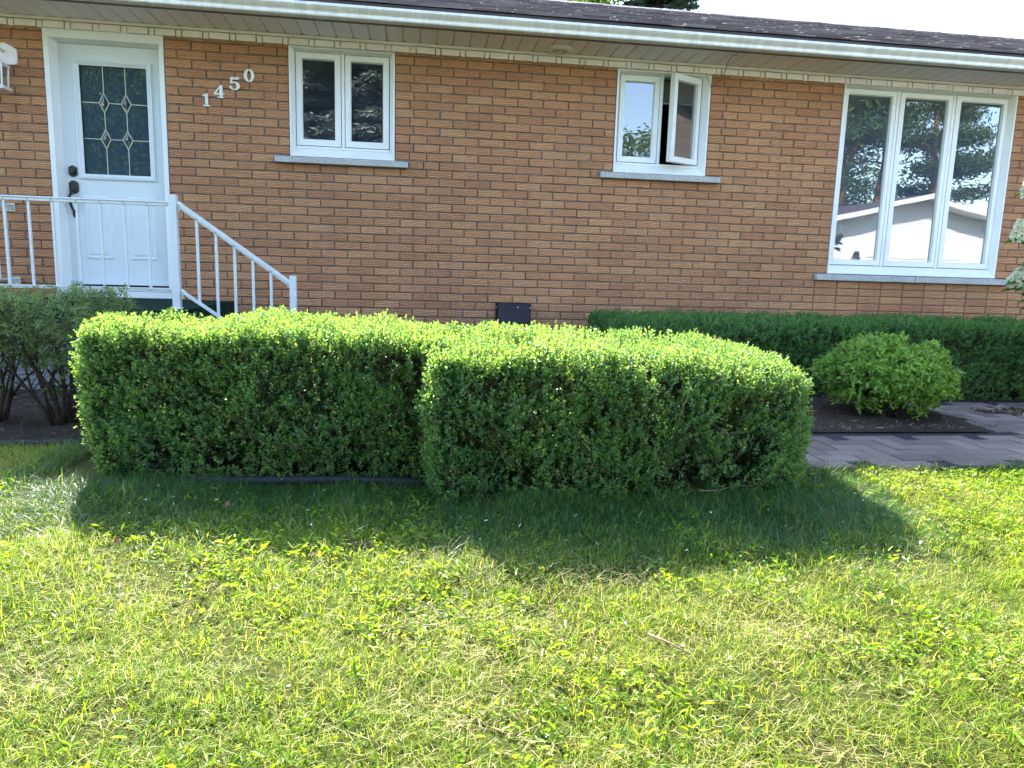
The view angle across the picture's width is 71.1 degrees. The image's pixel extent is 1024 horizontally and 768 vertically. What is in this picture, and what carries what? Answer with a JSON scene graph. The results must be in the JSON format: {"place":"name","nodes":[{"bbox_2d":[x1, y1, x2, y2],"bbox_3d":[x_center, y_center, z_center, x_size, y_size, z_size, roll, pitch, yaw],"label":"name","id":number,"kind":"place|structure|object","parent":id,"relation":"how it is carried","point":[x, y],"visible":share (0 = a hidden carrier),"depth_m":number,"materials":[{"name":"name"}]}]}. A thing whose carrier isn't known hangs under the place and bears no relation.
{"place":"outdoors","nodes":[
{"label":"outdoors","id":0,"kind":"place"},
{"bbox_2d":[0,401,1023,767],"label":"lawn","id":1,"kind":"structure","parent":0,"point":[486,661],"depth_m":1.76,"materials":[{"name":"green plant"}]},
{"bbox_2d":[0,297,289,391],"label":"front stoop","id":2,"kind":"object","parent":1,"relation":"on","point":[155,306],"visible":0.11,"depth_m":4.92,"materials":[{"name":"grey concrete"}]},
{"bbox_2d":[0,202,20,283],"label":"side railing","id":3,"kind":"object","parent":2,"relation":"on","point":[10,207],"visible":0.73,"depth_m":5.75,"materials":[{"name":"metal"}]},
{"bbox_2d":[0,194,183,309],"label":"porch railing","id":4,"kind":"object","parent":2,"relation":"on","point":[176,288],"visible":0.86,"depth_m":4.67,"materials":[{"name":"metal"}]},
{"bbox_2d":[176,201,296,383],"bbox_3d":[-1.849,-0.572,4.845,0.760,1.268,0.043,0,9,-8],"label":"stair railing","id":5,"kind":"object","parent":2,"relation":"on","point":[291,282],"visible":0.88,"depth_m":4.80,"materials":[{"name":"metal"}]},
{"bbox_2d":[0,439,511,486],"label":"bed edging","id":6,"kind":"object","parent":1,"relation":"on","point":[302,479],"visible":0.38,"depth_m":2.89,"materials":[{"name":"plastic"}]},
{"bbox_2d":[0,367,723,480],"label":"garden bed","id":7,"kind":"object","parent":1,"relation":"on","point":[34,418],"visible":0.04,"depth_m":3.55,"materials":[{"name":"soil"}]},
{"bbox_2d":[0,285,75,421],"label":"feathery shrub","id":8,"kind":"object","parent":7,"relation":"on","point":[4,388],"visible":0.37,"depth_m":3.71,"materials":[{"name":"green plant"}]},
{"bbox_2d":[1,389,88,438],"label":"bed litter","id":9,"kind":"object","parent":7,"relation":"on","point":[27,404],"visible":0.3,"depth_m":3.78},
{"bbox_2d":[0,279,149,425],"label":"feathery shrub","id":10,"kind":"object","parent":7,"relation":"on","point":[66,414],"visible":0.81,"depth_m":3.59,"materials":[{"name":"green plant"}]},
{"bbox_2d":[68,305,472,486],"bbox_3d":[-1.000,0.074,3.184,1.730,0.824,0.968,2,9,4],"label":"boxwood hedge","id":11,"kind":"object","parent":7,"relation":"on","point":[139,356],"visible":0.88,"depth_m":2.87,"materials":[{"name":"green plant"}]},
{"bbox_2d":[0,0,1023,366],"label":"brick house","id":12,"kind":"structure","parent":1,"relation":"on","point":[460,162],"depth_m":6.22,"materials":[{"name":"brick"}]},
{"bbox_2d":[0,42,17,91],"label":"wall lamp","id":13,"kind":"object","parent":12,"relation":"attached to","point":[8,55],"visible":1,"depth_m":5.56,"materials":[{"name":"white metal"}]},
{"bbox_2d":[42,28,171,298],"bbox_3d":[-3.266,-1.758,5.869,0.892,2.082,0.180,0,9,-8],"label":"door","id":14,"kind":"structure","parent":12,"relation":"in","point":[106,91],"depth_m":5.86,"materials":[{"name":"paint"}]},
{"bbox_2d":[202,93,209,106],"bbox_3d":[-2.484,-2.308,5.817,0.056,0.099,0.011,0,9,-8],"label":"house number","id":15,"kind":"object","parent":12,"relation":"attached to","point":[206,98],"visible":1,"depth_m":5.81,"materials":[{"name":"white metal"}]},
{"bbox_2d":[214,85,223,97],"bbox_3d":[-2.382,-2.377,5.820,0.081,0.098,0.011,0,9,-8],"label":"house number","id":16,"kind":"object","parent":12,"relation":"attached to","point":[220,93],"visible":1,"depth_m":5.82,"materials":[{"name":"white metal"}]},
{"bbox_2d":[229,77,239,89],"bbox_3d":[-2.258,-2.443,5.827,0.082,0.100,0.011,0,9,-8],"label":"house number","id":17,"kind":"object","parent":12,"relation":"attached to","point":[236,83],"visible":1,"depth_m":5.82,"materials":[{"name":"white metal"}]},
{"bbox_2d":[244,69,253,81],"bbox_3d":[-2.142,-2.512,5.832,0.082,0.101,0.011,0,9,-8],"label":"house number","id":18,"kind":"object","parent":12,"relation":"attached to","point":[245,75],"visible":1,"depth_m":5.83,"materials":[{"name":"white metal"}]},
{"bbox_2d":[274,45,407,168],"bbox_3d":[-1.424,-2.310,6.020,1.094,0.926,0.192,0,9,-8],"label":"window","id":19,"kind":"structure","parent":12,"relation":"in","point":[343,147],"depth_m":6.01,"materials":[{"name":"plastic"}]},
{"bbox_2d":[495,302,530,326],"bbox_3d":[0.015,-0.573,6.399,0.322,0.298,0.130,0,9,-8],"label":"vent hood","id":20,"kind":"object","parent":12,"relation":"attached to","point":[516,313],"visible":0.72,"depth_m":6.36,"materials":[{"name":"black metal"}]},
{"bbox_2d":[547,45,572,54],"bbox_3d":[0.400,-2.794,6.005,0.216,0.030,0.216,0,9,-8],"label":"soffit vent","id":21,"kind":"object","parent":12,"relation":"attached to","point":[559,49],"visible":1,"depth_m":5.96,"materials":[{"name":"beige plastic"}]},
{"bbox_2d":[599,69,719,183],"bbox_3d":[1.331,-2.289,6.398,1.108,0.926,0.307,0,9,-8],"label":"window","id":22,"kind":"structure","parent":12,"relation":"in","point":[631,167],"depth_m":6.39,"materials":[{"name":"plastic"}]},
{"bbox_2d":[706,55,736,86],"bbox_3d":[1.818,-2.689,6.133,0.165,0.185,0.432,0,9,-8],"label":"cable","id":23,"kind":"object","parent":12,"relation":"hanging from","point":[723,75],"visible":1,"depth_m":6.31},
{"bbox_2d":[813,84,1017,284],"bbox_3d":[3.888,-1.865,6.828,2.039,1.780,0.192,0,9,-8],"label":"window","id":24,"kind":"structure","parent":12,"relation":"in","point":[935,266],"depth_m":6.84,"materials":[{"name":"plastic"}]},
{"bbox_2d":[564,0,611,3],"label":"leafy tree","id":25,"kind":"object","parent":1,"relation":"on","point":[603,2],"depth_m":19.41,"materials":[{"name":"green plant"}]},
{"bbox_2d":[572,0,629,4],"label":"leafy tree","id":26,"kind":"object","parent":1,"relation":"on","point":[614,1],"visible":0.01,"depth_m":20.18,"materials":[{"name":"green plant"}]},
{"bbox_2d":[389,319,820,506],"bbox_3d":[0.523,0.143,3.150,2.087,0.810,1.169,0,9,-8],"label":"boxwood hedge","id":27,"kind":"object","parent":1,"relation":"on","point":[609,386],"visible":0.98,"depth_m":2.82,"materials":[{"name":"green plant"}]},
{"bbox_2d":[614,0,706,11],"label":"spruce tree","id":28,"kind":"object","parent":1,"relation":"on","point":[687,5],"visible":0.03,"depth_m":19.45,"materials":[{"name":"green plant"}]},
{"bbox_2d":[648,633,690,654],"bbox_3d":[0.392,0.646,1.783,0.010,0.006,0.127,-6,12,-41],"label":"twig","id":29,"kind":"object","parent":1,"relation":"on","point":[659,638],"visible":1,"depth_m":1.79,"materials":[{"name":"beige wood"}]},
{"bbox_2d":[699,485,749,491],"bbox_3d":[0.867,0.424,2.921,0.262,0.010,0.026,-3,10,-27],"label":"twig","id":30,"kind":"object","parent":1,"relation":"on","point":[719,489],"visible":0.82,"depth_m":2.90,"materials":[{"name":"brown wood"}]},
{"bbox_2d":[660,384,988,431],"bbox_3d":[1.678,0.047,5.426,1.998,0.046,2.655,0,9,-8],"label":"garden bed","id":31,"kind":"object","parent":1,"relation":"on","point":[827,411],"visible":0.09,"depth_m":4.40,"materials":[{"name":"soil"}]},
{"bbox_2d":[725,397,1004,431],"bbox_3d":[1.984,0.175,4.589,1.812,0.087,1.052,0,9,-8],"label":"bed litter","id":32,"kind":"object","parent":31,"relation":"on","point":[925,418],"visible":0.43,"depth_m":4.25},
{"bbox_2d":[805,330,966,419],"bbox_3d":[2.415,-0.060,4.605,0.963,0.590,0.846,0,9,-8],"label":"round shrub","id":33,"kind":"object","parent":31,"relation":"on","point":[890,372],"visible":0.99,"depth_m":4.40,"materials":[{"name":"green plant"}]},
{"bbox_2d":[803,371,1023,401],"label":"garden bed","id":34,"kind":"object","parent":1,"relation":"on","point":[1012,397],"visible":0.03,"depth_m":5.56,"materials":[{"name":"soil"}]},
{"bbox_2d":[581,306,1023,400],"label":"yew hedge","id":35,"kind":"object","parent":34,"relation":"on","point":[991,344],"visible":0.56,"depth_m":5.40,"materials":[{"name":"green plant"}]},
{"bbox_2d":[33,477,1023,742],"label":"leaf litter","id":36,"kind":"object","parent":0,"point":[467,593],"visible":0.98,"depth_m":2.04,"materials":[{"name":"brown plant"}]},
{"bbox_2d":[565,0,1023,38],"label":"sky","id":37,"kind":"structure","parent":0,"point":[1000,18],"materials":[{"name":"white"}]},
{"bbox_2d":[696,402,1023,471],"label":"path bedding","id":38,"kind":"object","parent":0,"point":[904,436],"visible":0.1,"depth_m":4.11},
{"bbox_2d":[967,402,1023,416],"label":"bark mulch","id":39,"kind":"object","parent":38,"relation":"on","point":[1011,407],"visible":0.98,"depth_m":5.00,"materials":[{"name":"brown wood"}]},
{"bbox_2d":[1000,182,1023,309],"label":"hydrangea","id":40,"kind":"object","parent":39,"relation":"on","point":[1018,237],"visible":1,"depth_m":4.93,"materials":[{"name":"green plant"}]},
{"bbox_2d":[739,402,1023,468],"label":"path","id":41,"kind":"structure","parent":0,"point":[961,451],"depth_m":3.80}
]}

